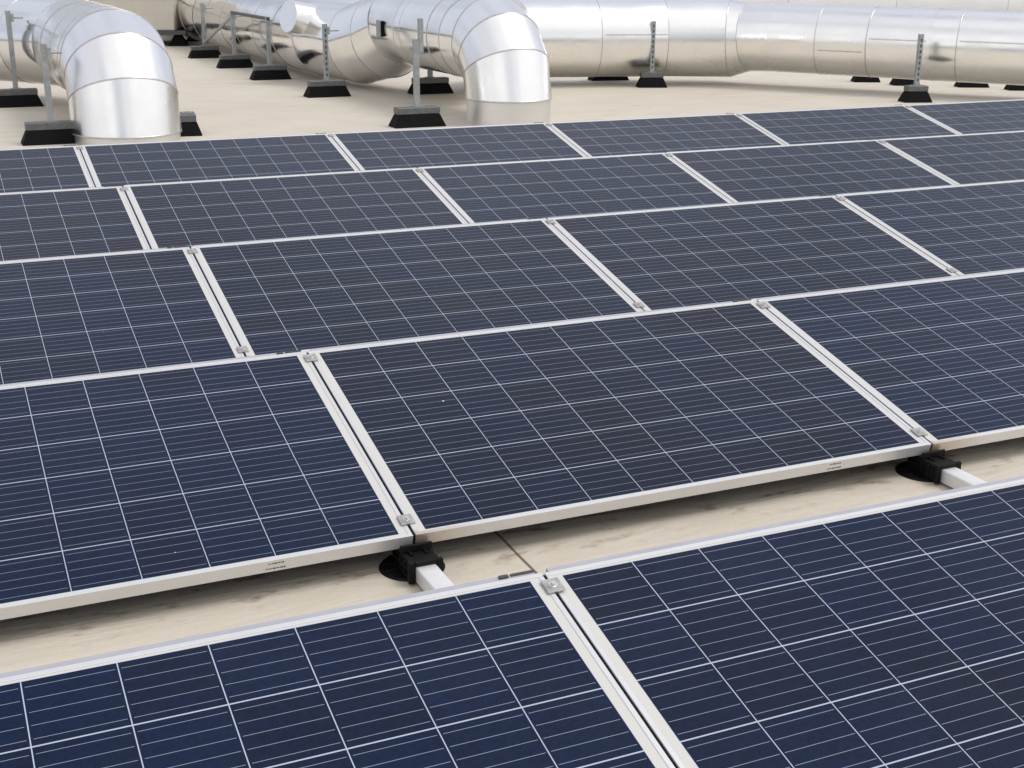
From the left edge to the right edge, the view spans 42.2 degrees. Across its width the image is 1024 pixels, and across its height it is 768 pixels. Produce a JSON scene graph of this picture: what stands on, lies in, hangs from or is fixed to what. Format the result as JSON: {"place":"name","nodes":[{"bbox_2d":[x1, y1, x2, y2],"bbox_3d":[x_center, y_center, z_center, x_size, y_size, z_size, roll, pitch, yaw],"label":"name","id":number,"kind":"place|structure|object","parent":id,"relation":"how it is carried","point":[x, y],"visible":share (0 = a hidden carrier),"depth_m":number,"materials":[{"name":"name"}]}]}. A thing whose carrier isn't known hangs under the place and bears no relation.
{"place":"outdoors","nodes":[
{"label":"outdoors","id":0,"kind":"place"},
{"bbox_2d":[0,0,1023,672],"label":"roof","id":1,"kind":"structure","parent":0,"point":[230,102],"depth_m":3.92,"materials":[{"name":"beige concrete"}]},
{"bbox_2d":[0,11,43,107],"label":"duct stand","id":2,"kind":"object","parent":1,"relation":"on","point":[15,96],"visible":1,"depth_m":13.57,"materials":[{"name":"black rubber"}]},
{"bbox_2d":[0,145,95,192],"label":"solar panel","id":3,"kind":"object","parent":1,"relation":"on","point":[43,168],"visible":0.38,"depth_m":8.16,"materials":[{"name":"glass"},{"name":"aluminium"}]},
{"bbox_2d":[21,44,75,145],"bbox_3d":[-3.820,-2.388,10.930,0.495,0.800,0.216,-8,19,-23],"label":"duct stand","id":4,"kind":"object","parent":1,"relation":"on","point":[50,130],"visible":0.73,"depth_m":10.93,"materials":[{"name":"black rubber"}]},
{"bbox_2d":[0,185,150,260],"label":"solar panel","id":5,"kind":"object","parent":1,"relation":"on","point":[59,222],"visible":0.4,"depth_m":6.61,"materials":[{"name":"glass"},{"name":"aluminium"}]},
{"bbox_2d":[0,0,181,144],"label":"duct","id":6,"kind":"object","parent":1,"relation":"on","point":[111,72],"visible":0.96,"depth_m":10.95,"materials":[{"name":"silver metal"}]},
{"bbox_2d":[0,246,248,384],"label":"solar panel","id":7,"kind":"object","parent":1,"relation":"on","point":[73,315],"visible":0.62,"depth_m":5.03,"materials":[{"name":"glass"},{"name":"aluminium"}]},
{"bbox_2d":[88,0,200,45],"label":"wall","id":8,"kind":"structure","parent":1,"relation":"on","point":[160,17],"depth_m":22.56,"materials":[{"name":"paint"}]},
{"bbox_2d":[180,111,201,136],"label":"duct stand","id":9,"kind":"object","parent":1,"relation":"on","point":[189,125],"visible":0.76,"depth_m":11.51,"materials":[{"name":"black rubber"}]},
{"bbox_2d":[188,3,229,58],"bbox_3d":[-4.283,-5.085,19.286,0.495,0.800,2.113,-8,19,-23],"label":"duct stand","id":10,"kind":"object","parent":1,"relation":"on","point":[204,50],"visible":0.91,"depth_m":20.09,"materials":[{"name":"black rubber"}]},
{"bbox_2d":[79,133,359,186],"bbox_3d":[-1.841,-1.275,8.579,1.685,0.311,1.008,-8,33,-23],"label":"solar panel","id":11,"kind":"object","parent":1,"relation":"on","point":[116,164],"visible":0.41,"depth_m":8.59,"materials":[{"name":"glass"},{"name":"aluminium"}]},
{"bbox_2d":[216,11,269,68],"bbox_3d":[-3.470,-4.507,17.567,0.495,0.762,2.088,-8,19,-23],"label":"duct stand","id":12,"kind":"object","parent":1,"relation":"on","point":[234,59],"visible":0.97,"depth_m":18.36,"materials":[{"name":"black rubber"}]},
{"bbox_2d":[249,17,291,80],"bbox_3d":[-3.055,-4.220,16.688,0.495,0.760,0.216,-8,19,-23],"label":"duct stand","id":13,"kind":"object","parent":1,"relation":"on","point":[269,70],"visible":0.94,"depth_m":16.69,"materials":[{"name":"black rubber"}]},
{"bbox_2d":[123,167,468,248],"bbox_3d":[-1.126,-0.798,7.107,1.685,0.311,1.009,-8,33,-23],"label":"solar panel","id":14,"kind":"object","parent":1,"relation":"on","point":[189,214],"visible":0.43,"depth_m":7.07,"materials":[{"name":"glass"},{"name":"aluminium"}]},
{"bbox_2d":[303,24,350,97],"bbox_3d":[-2.060,-3.581,14.691,0.495,0.780,0.216,-8,19,-23],"label":"duct stand","id":15,"kind":"object","parent":1,"relation":"on","point":[326,86],"visible":1,"depth_m":14.69,"materials":[{"name":"black rubber"}]},
{"bbox_2d":[177,0,412,83],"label":"duct","id":16,"kind":"object","parent":15,"relation":"on","point":[355,55],"visible":0.74,"depth_m":15.99,"materials":[{"name":"silver metal"}]},
{"bbox_2d":[379,541,444,584],"bbox_3d":[-0.254,0.437,3.406,0.172,0.080,0.193,-8,19,-23],"label":"mounting foot","id":17,"kind":"object","parent":1,"relation":"on","point":[402,562],"visible":0.81,"depth_m":3.36},
{"bbox_2d":[308,299,931,542],"bbox_3d":[0.310,0.159,4.168,1.685,0.311,1.009,-8,33,-23],"label":"solar panel","id":18,"kind":"object","parent":17,"relation":"on","point":[464,434],"visible":0.97,"depth_m":4.00,"materials":[{"name":"photovoltaic glass with silicon cells"},{"name":"aluminium"}]},
{"bbox_2d":[388,18,445,128],"bbox_3d":[-0.874,-2.841,12.126,0.495,0.960,0.216,-8,19,-23],"label":"duct stand","id":19,"kind":"object","parent":1,"relation":"on","point":[417,115],"visible":1,"depth_m":12.15,"materials":[{"name":"black rubber"}]},
{"bbox_2d":[191,217,644,356],"bbox_3d":[-0.409,-0.319,5.637,1.685,0.311,1.009,-8,33,-23],"label":"solar panel","id":20,"kind":"object","parent":1,"relation":"on","point":[305,294],"visible":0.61,"depth_m":5.52,"materials":[{"name":"glass"},{"name":"aluminium"}]},
{"bbox_2d":[407,70,453,94],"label":"duct stand","id":21,"kind":"object","parent":1,"relation":"on","point":[430,84],"visible":0.7,"depth_m":15.13,"materials":[{"name":"black rubber"}]},
{"bbox_2d":[415,564,453,590],"bbox_3d":[0.094,0.688,2.672,0.054,0.042,1.770,-8,19,-23],"label":"base rail","id":22,"kind":"object","parent":1,"relation":"on","point":[430,577],"depth_m":3.27,"materials":[{"name":"metal"}]},
{"bbox_2d":[0,350,415,619],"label":"solar panel","id":23,"kind":"object","parent":22,"relation":"on","point":[124,484],"visible":1,"depth_m":3.48,"materials":[{"name":"glass"},{"name":"aluminium"}]},
{"bbox_2d":[0,570,677,767],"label":"solar panel","id":24,"kind":"object","parent":22,"relation":"on","point":[512,670],"visible":1,"depth_m":2.31,"materials":[{"name":"photovoltaic glass with silicon cells"},{"name":"aluminium"}]},
{"bbox_2d":[330,122,586,170],"bbox_3d":[-0.318,-1.478,9.231,1.685,0.311,1.009,-8,33,-23],"label":"solar panel","id":25,"kind":"object","parent":1,"relation":"on","point":[400,148],"visible":0.52,"depth_m":9.25,"materials":[{"name":"photovoltaic glass with silicon cells"},{"name":"aluminium"}]},
{"bbox_2d":[368,0,552,125],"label":"duct","id":26,"kind":"object","parent":1,"relation":"on","point":[493,54],"visible":0.98,"depth_m":12.25,"materials":[{"name":"metal"}]},
{"bbox_2d":[417,152,732,223],"bbox_3d":[0.398,-0.999,7.760,1.685,0.311,1.009,-8,33,-23],"label":"solar panel","id":27,"kind":"object","parent":1,"relation":"on","point":[499,191],"visible":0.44,"depth_m":7.72,"materials":[{"name":"photovoltaic glass with silicon cells"},{"name":"aluminium"}]},
{"bbox_2d":[588,77,628,80],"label":"duct stand","id":28,"kind":"object","parent":1,"relation":"on","point":[607,78],"visible":0.26,"depth_m":16.85,"materials":[{"name":"black rubber"}]},
{"bbox_2d":[636,21,666,87],"bbox_3d":[1.688,-3.962,15.954,0.355,0.770,0.216,-1,18,-4],"label":"duct stand","id":29,"kind":"object","parent":1,"relation":"on","point":[651,78],"visible":1,"depth_m":15.97,"materials":[{"name":"black rubber"}]},
{"bbox_2d":[513,0,748,76],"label":"duct","id":30,"kind":"object","parent":29,"relation":"on","point":[598,38],"visible":0.52,"depth_m":15.90,"materials":[{"name":"silver metal"}]},
{"bbox_2d":[547,113,784,156],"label":"solar panel","id":31,"kind":"object","parent":1,"relation":"on","point":[592,138],"visible":0.44,"depth_m":9.90,"materials":[{"name":"photovoltaic glass with silicon cells"},{"name":"aluminium"}]},
{"bbox_2d":[547,195,957,310],"bbox_3d":[1.114,-0.520,6.290,1.685,0.311,1.009,-8,33,-23],"label":"solar panel","id":32,"kind":"object","parent":1,"relation":"on","point":[658,259],"visible":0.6,"depth_m":6.18,"materials":[{"name":"photovoltaic glass with silicon cells"},{"name":"aluminium"}]},
{"bbox_2d":[544,475,1023,767],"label":"solar panel","id":33,"kind":"object","parent":1,"relation":"on","point":[889,634],"visible":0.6,"depth_m":2.58,"materials":[{"name":"glass"}]},
{"bbox_2d":[666,139,955,202],"bbox_3d":[1.922,-1.202,8.413,1.685,0.311,1.008,-8,33,-23],"label":"solar panel","id":34,"kind":"object","parent":1,"relation":"on","point":[746,174],"visible":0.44,"depth_m":8.38,"materials":[{"name":"glass"}]},
{"bbox_2d":[737,105,957,144],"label":"solar panel","id":35,"kind":"object","parent":1,"relation":"on","point":[787,127],"visible":0.42,"depth_m":10.55,"materials":[{"name":"glass"}]},
{"bbox_2d":[850,76,879,82],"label":"duct stand","id":36,"kind":"object","parent":1,"relation":"on","point":[863,79],"visible":0.27,"depth_m":16.81,"materials":[{"name":"black rubber"}]},
{"bbox_2d":[737,0,1023,10],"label":"wall","id":37,"kind":"structure","parent":1,"relation":"on","point":[991,4],"depth_m":19.64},
{"bbox_2d":[889,78,913,85],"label":"duct stand","id":38,"kind":"object","parent":1,"relation":"on","point":[897,82],"visible":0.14,"depth_m":16.40,"materials":[{"name":"black rubber"}]},
{"bbox_2d":[898,34,931,102],"bbox_3d":[4.428,-3.444,14.476,0.315,0.720,0.216,-2,18,-8],"label":"duct stand","id":39,"kind":"object","parent":1,"relation":"on","point":[916,92],"visible":1,"depth_m":14.48,"materials":[{"name":"black rubber"}]},
{"bbox_2d":[736,3,1023,84],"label":"duct","id":40,"kind":"object","parent":39,"relation":"on","point":[985,46],"visible":0.97,"depth_m":15.10,"materials":[{"name":"silver metal"}]},
{"bbox_2d":[895,449,961,483],"bbox_3d":[1.270,0.235,4.058,0.172,0.080,0.193,-8,19,-23],"label":"mounting foot","id":41,"kind":"object","parent":1,"relation":"on","point":[927,466],"visible":0.78,"depth_m":4.02},
{"bbox_2d":[836,179,1023,274],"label":"solar panel","id":42,"kind":"object","parent":1,"relation":"on","point":[966,229],"visible":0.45,"depth_m":6.77,"materials":[{"name":"glass"}]},
{"bbox_2d":[878,130,1023,184],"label":"solar panel","id":43,"kind":"object","parent":1,"relation":"on","point":[957,159],"visible":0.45,"depth_m":8.95,"materials":[{"name":"glass"}]},
{"bbox_2d":[940,467,986,488],"bbox_3d":[1.618,0.485,3.325,0.054,0.042,1.770,-8,19,-23],"label":"base rail","id":44,"kind":"object","parent":1,"relation":"on","point":[953,477],"visible":0.29,"depth_m":3.92,"materials":[{"name":"metal"}]},
{"bbox_2d":[757,268,1023,450],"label":"solar panel","id":45,"kind":"object","parent":44,"relation":"on","point":[940,361],"visible":0.79,"depth_m":4.61,"materials":[{"name":"glass"}]},
{"bbox_2d":[905,99,1023,133],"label":"solar panel","id":46,"kind":"object","parent":1,"relation":"on","point":[981,117],"visible":0.44,"depth_m":11.11,"materials":[{"name":"glass"}]},
{"bbox_2d":[954,82,988,87],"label":"duct stand","id":47,"kind":"object","parent":1,"relation":"on","point":[968,85],"visible":0.22,"depth_m":16.20,"materials":[{"name":"black rubber"}]},
{"bbox_2d":[1004,85,1023,90],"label":"duct stand","id":48,"kind":"object","parent":1,"relation":"on","point":[1014,87],"visible":0.25,"depth_m":15.86,"materials":[{"name":"black rubber"}]}
]}

